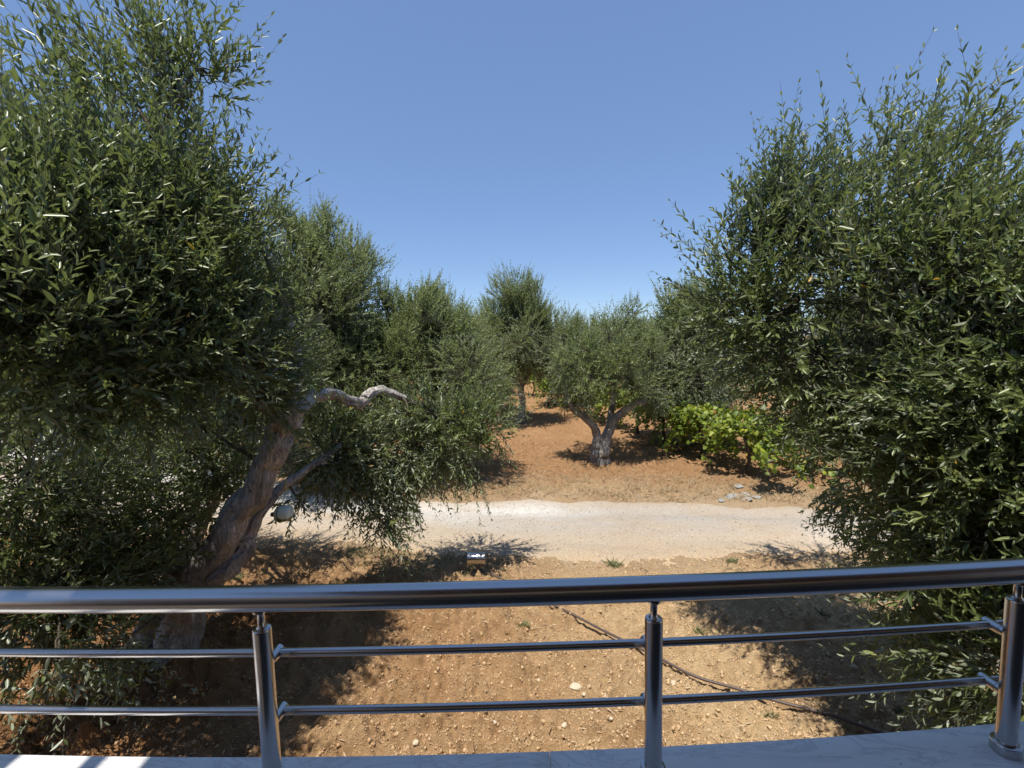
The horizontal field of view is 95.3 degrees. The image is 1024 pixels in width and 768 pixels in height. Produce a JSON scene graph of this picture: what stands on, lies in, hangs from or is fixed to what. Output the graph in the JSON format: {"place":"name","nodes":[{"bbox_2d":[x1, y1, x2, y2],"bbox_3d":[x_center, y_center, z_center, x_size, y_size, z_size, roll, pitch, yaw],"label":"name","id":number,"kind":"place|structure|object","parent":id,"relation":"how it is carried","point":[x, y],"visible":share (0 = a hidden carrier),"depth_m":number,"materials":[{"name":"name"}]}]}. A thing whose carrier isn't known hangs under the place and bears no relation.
{"place":"outdoors","nodes":[
{"label":"outdoors","id":0,"kind":"place"},
{"bbox_2d":[0,430,898,565],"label":"road","id":1,"kind":"structure","parent":0,"point":[559,514],"depth_m":7.65,"materials":[{"name":"beige gravel"}]},
{"bbox_2d":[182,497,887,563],"bbox_3d":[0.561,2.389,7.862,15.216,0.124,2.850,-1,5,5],"label":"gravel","id":2,"kind":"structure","parent":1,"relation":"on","point":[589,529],"depth_m":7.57,"materials":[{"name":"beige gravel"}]},
{"bbox_2d":[0,335,997,756],"bbox_3d":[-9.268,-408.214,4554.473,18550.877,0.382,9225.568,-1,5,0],"label":"ground","id":3,"kind":"structure","parent":0,"point":[544,429],"depth_m":4.51,"materials":[{"name":"orange soil"}]},
{"bbox_2d":[230,569,243,581],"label":"weed","id":4,"kind":"object","parent":3,"relation":"on","point":[238,576],"visible":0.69,"depth_m":6.21,"materials":[{"name":"green plant"}]},
{"bbox_2d":[193,273,315,471],"bbox_3d":[-6.335,-0.314,11.741,4.494,5.360,5.237,-1,5,0],"label":"olive tree","id":5,"kind":"object","parent":3,"relation":"on","point":[246,461],"depth_m":11.35,"materials":[{"name":"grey plant"}]},
{"bbox_2d":[0,0,543,754],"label":"olive tree","id":6,"kind":"object","parent":3,"relation":"on","point":[190,336],"visible":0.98,"depth_m":3.27,"materials":[{"name":"green plant"}]},
{"bbox_2d":[270,480,293,522],"bbox_3d":[-2.243,1.160,4.582,0.218,0.401,0.200,-6,7,-43],"label":"lantern","id":7,"kind":"object","parent":6,"relation":"hanging from","point":[282,513],"visible":0.98,"depth_m":4.53,"materials":[{"name":"white glass"}]},
{"bbox_2d":[235,177,411,491],"bbox_3d":[-4.093,-0.768,9.707,4.575,6.513,4.628,-1,5,0],"label":"olive tree","id":8,"kind":"object","parent":3,"relation":"on","point":[344,290],"visible":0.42,"depth_m":9.16,"materials":[{"name":"green plant"}]},
{"bbox_2d":[413,739,418,745],"bbox_3d":[-0.741,2.762,3.595,0.047,0.038,0.051,-1,5,-1],"label":"stone","id":9,"kind":"object","parent":3,"relation":"on","point":[416,742],"visible":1,"depth_m":3.58,"materials":[{"name":"stone"}]},
{"bbox_2d":[325,542,518,581],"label":"grass","id":10,"kind":"structure","parent":3,"relation":"on","point":[360,555],"depth_m":6.55,"materials":[{"name":"plant"}]},
{"bbox_2d":[328,267,524,479],"bbox_3d":[-2.120,-0.104,10.758,4.899,4.961,4.670,-1,5,0],"label":"olive tree","id":11,"kind":"object","parent":3,"relation":"on","point":[430,324],"visible":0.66,"depth_m":9.77,"materials":[{"name":"green plant"}]},
{"bbox_2d":[467,551,485,572],"bbox_3d":[-0.460,2.417,6.126,0.234,0.445,0.180,-1,5,0],"label":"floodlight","id":12,"kind":"object","parent":3,"relation":"on","point":[476,558],"visible":0.96,"depth_m":6.05,"materials":[{"name":"metal"}]},
{"bbox_2d":[436,305,517,412],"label":"olive tree","id":13,"kind":"object","parent":3,"relation":"on","point":[495,375],"visible":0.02,"depth_m":20.16,"materials":[{"name":"green plant"}]},
{"bbox_2d":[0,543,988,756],"bbox_3d":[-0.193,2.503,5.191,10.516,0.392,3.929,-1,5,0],"label":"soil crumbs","id":14,"kind":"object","parent":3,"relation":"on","point":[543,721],"visible":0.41,"depth_m":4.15,"materials":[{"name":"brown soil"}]},
{"bbox_2d":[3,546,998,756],"bbox_3d":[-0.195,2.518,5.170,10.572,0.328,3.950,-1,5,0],"label":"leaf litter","id":15,"kind":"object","parent":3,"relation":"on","point":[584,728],"visible":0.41,"depth_m":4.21,"materials":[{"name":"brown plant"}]},
{"bbox_2d":[0,721,1023,767],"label":"parapet wall","id":16,"kind":"structure","parent":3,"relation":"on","point":[962,747],"depth_m":1.23,"materials":[{"name":"paint"}]},
{"bbox_2d":[0,557,1023,767],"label":"balcony railing","id":17,"kind":"object","parent":16,"relation":"on","point":[654,591],"visible":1,"depth_m":1.13,"materials":[{"name":"metal"}]},
{"bbox_2d":[516,618,529,627],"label":"weed","id":18,"kind":"object","parent":3,"relation":"on","point":[520,625],"visible":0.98,"depth_m":4.95,"materials":[{"name":"green plant"}]},
{"bbox_2d":[471,258,575,423],"bbox_3d":[0.278,-1.465,17.236,4.071,6.327,4.055,3,7,42],"label":"olive tree","id":19,"kind":"object","parent":3,"relation":"on","point":[522,314],"visible":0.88,"depth_m":16.60,"materials":[{"name":"green plant"}]},
{"bbox_2d":[523,371,536,395],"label":"grapevine","id":20,"kind":"object","parent":3,"relation":"on","point":[531,381],"visible":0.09,"depth_m":25.53,"materials":[{"name":"green plant"}]},
{"bbox_2d":[529,374,560,408],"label":"grapevine","id":21,"kind":"object","parent":3,"relation":"on","point":[545,383],"visible":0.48,"depth_m":21.25,"materials":[{"name":"green plant"}]},
{"bbox_2d":[534,384,556,402],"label":"grapevine","id":22,"kind":"object","parent":3,"relation":"on","point":[543,393],"visible":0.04,"depth_m":22.82,"materials":[{"name":"green plant"}]},
{"bbox_2d":[547,379,579,406],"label":"grapevine","id":23,"kind":"object","parent":3,"relation":"on","point":[558,395],"visible":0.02,"depth_m":21.22,"materials":[{"name":"green plant"}]},
{"bbox_2d":[569,682,580,690],"bbox_3d":[0.567,2.706,4.160,0.094,0.059,0.087,-6,7,-40],"label":"stone","id":24,"kind":"object","parent":3,"relation":"on","point":[575,686],"visible":1,"depth_m":4.14,"materials":[{"name":"stone"}]},
{"bbox_2d":[534,300,617,405],"bbox_3d":[3.126,-1.344,21.993,4.703,5.098,4.812,-1,5,0],"label":"olive tree","id":25,"kind":"object","parent":3,"relation":"on","point":[576,320],"visible":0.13,"depth_m":21.10,"materials":[{"name":"green plant"}]},
{"bbox_2d":[292,438,867,502],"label":"straw litter","id":26,"kind":"object","parent":3,"relation":"on","point":[631,478],"visible":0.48,"depth_m":10.33,"materials":[{"name":"beige plant"}]},
{"bbox_2d":[558,381,601,412],"bbox_3d":[2.919,0.557,19.798,1.735,1.514,2.419,-3,5,-14],"label":"grapevine","id":27,"kind":"object","parent":3,"relation":"on","point":[574,400],"visible":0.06,"depth_m":19.61,"materials":[{"name":"green plant"}]},
{"bbox_2d":[583,386,620,419],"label":"grapevine","id":28,"kind":"object","parent":3,"relation":"on","point":[597,404],"visible":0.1,"depth_m":17.31,"materials":[{"name":"green plant"}]},
{"bbox_2d":[533,290,683,465],"bbox_3d":[2.435,-0.116,11.948,4.084,4.674,3.549,-1,5,0],"label":"olive tree","id":29,"kind":"object","parent":3,"relation":"on","point":[591,366],"visible":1,"depth_m":11.42,"materials":[{"name":"green plant"}]},
{"bbox_2d":[595,316,624,379],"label":"olive tree","id":30,"kind":"object","parent":3,"relation":"on","point":[611,333],"visible":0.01,"depth_m":35.74,"materials":[{"name":"green plant"}]},
{"bbox_2d":[587,386,635,422],"bbox_3d":[3.484,0.778,16.611,1.398,1.632,2.487,-3,5,-14],"label":"grapevine","id":31,"kind":"object","parent":3,"relation":"on","point":[607,404],"visible":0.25,"depth_m":16.54,"materials":[{"name":"green plant"}]},
{"bbox_2d":[601,557,624,568],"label":"weed","id":32,"kind":"object","parent":3,"relation":"on","point":[611,563],"visible":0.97,"depth_m":6.43,"materials":[{"name":"green plant"}]},
{"bbox_2d":[380,462,871,505],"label":"dry grass","id":33,"kind":"structure","parent":3,"relation":"on","point":[813,494],"depth_m":9.50,"materials":[{"name":"plant"}]},
{"bbox_2d":[605,386,653,433],"bbox_3d":[4.035,0.827,15.228,1.588,1.752,2.895,-3,5,-14],"label":"grapevine","id":34,"kind":"object","parent":3,"relation":"on","point":[621,404],"visible":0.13,"depth_m":14.99,"materials":[{"name":"green plant"}]},
{"bbox_2d":[617,312,674,386],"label":"olive tree","id":35,"kind":"object","parent":3,"relation":"on","point":[636,337],"visible":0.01,"depth_m":27.40,"materials":[{"name":"green plant"}]},
{"bbox_2d":[617,392,708,448],"bbox_3d":[4.312,1.050,13.337,1.953,1.624,2.664,-3,5,-14],"label":"grapevine","id":36,"kind":"object","parent":3,"relation":"on","point":[647,426],"visible":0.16,"depth_m":13.23,"materials":[{"name":"green plant"}]},
{"bbox_2d":[479,568,884,732],"bbox_3d":[1.127,2.552,4.754,4.314,0.077,0.279,3,7,40],"label":"irrigation hose","id":37,"kind":"object","parent":3,"relation":"on","point":[741,689],"visible":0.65,"depth_m":4.03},
{"bbox_2d":[629,268,758,446],"bbox_3d":[4.934,-0.628,13.183,4.062,5.270,3.549,4,7,44],"label":"olive tree","id":38,"kind":"object","parent":3,"relation":"on","point":[686,377],"visible":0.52,"depth_m":12.54,"materials":[{"name":"green plant"}]},
{"bbox_2d":[684,625,709,635],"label":"weed","id":39,"kind":"object","parent":3,"relation":"on","point":[699,629],"visible":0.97,"depth_m":4.87,"materials":[{"name":"green plant"}]},
{"bbox_2d":[648,397,749,463],"bbox_3d":[4.819,1.173,11.893,1.926,1.630,3.019,-3,5,-14],"label":"grapevine","id":40,"kind":"object","parent":3,"relation":"on","point":[694,424],"visible":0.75,"depth_m":11.65,"materials":[{"name":"green plant"}]},
{"bbox_2d":[680,333,759,397],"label":"olive tree","id":41,"kind":"object","parent":3,"relation":"on","point":[744,377],"visible":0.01,"depth_m":22.52,"materials":[{"name":"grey plant"}]},
{"bbox_2d":[721,556,742,565],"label":"weed","id":42,"kind":"object","parent":3,"relation":"on","point":[732,560],"visible":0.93,"depth_m":6.32,"materials":[{"name":"green plant"}]},
{"bbox_2d":[725,493,738,498],"bbox_3d":[4.229,2.162,8.970,0.329,0.048,0.208,-11,15,-37],"label":"flat stone","id":43,"kind":"object","parent":3,"relation":"on","point":[730,495],"visible":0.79,"depth_m":8.95,"materials":[{"name":"grey stone"}]},
{"bbox_2d":[718,404,759,461],"bbox_3d":[6.394,1.222,12.464,1.724,1.344,2.079,-3,5,-14],"label":"grapevine","id":44,"kind":"object","parent":3,"relation":"on","point":[751,443],"visible":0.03,"depth_m":12.24,"materials":[{"name":"green plant"}]},
{"bbox_2d":[680,402,814,488],"bbox_3d":[5.157,1.278,10.394,2.129,1.672,3.507,-3,5,-14],"label":"grapevine","id":45,"kind":"object","parent":3,"relation":"on","point":[734,424],"visible":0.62,"depth_m":9.97,"materials":[{"name":"green plant"}]},
{"bbox_2d":[760,708,779,717],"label":"weed","id":46,"kind":"object","parent":3,"relation":"on","point":[769,713],"visible":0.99,"depth_m":3.77,"materials":[{"name":"green plant"}]},
{"bbox_2d":[772,426,837,482],"bbox_3d":[6.730,1.419,10.448,1.948,1.311,1.955,-3,5,-14],"label":"grapevine","id":47,"kind":"object","parent":3,"relation":"on","point":[830,473],"visible":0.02,"depth_m":9.94,"materials":[{"name":"green plant"}]},
{"bbox_2d":[767,286,857,403],"bbox_3d":[10.646,-0.776,15.550,4.514,5.110,4.529,-1,5,0],"label":"olive tree","id":48,"kind":"object","parent":3,"relation":"on","point":[818,333],"visible":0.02,"depth_m":14.87,"materials":[{"name":"green plant"}]},
{"bbox_2d":[813,607,830,617],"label":"weed","id":49,"kind":"object","parent":3,"relation":"on","point":[823,614],"visible":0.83,"depth_m":5.10,"materials":[{"name":"green plant"}]},
{"bbox_2d":[649,24,1023,731],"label":"olive tree","id":50,"kind":"object","parent":3,"relation":"on","point":[919,428],"visible":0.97,"depth_m":2.97,"materials":[{"name":"green plant"}]},
{"bbox_2d":[819,278,908,373],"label":"olive tree","id":51,"kind":"object","parent":3,"relation":"on","point":[845,332],"depth_m":13.41,"materials":[{"name":"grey plant"}]},
{"bbox_2d":[893,705,913,714],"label":"weed","id":52,"kind":"object","parent":3,"relation":"on","point":[899,709],"visible":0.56,"depth_m":3.79,"materials":[{"name":"green plant"}]},
{"bbox_2d":[0,0,1023,331],"label":"sky","id":53,"kind":"structure","parent":0,"point":[469,135],"materials":[{"name":"blue"}]}
]}

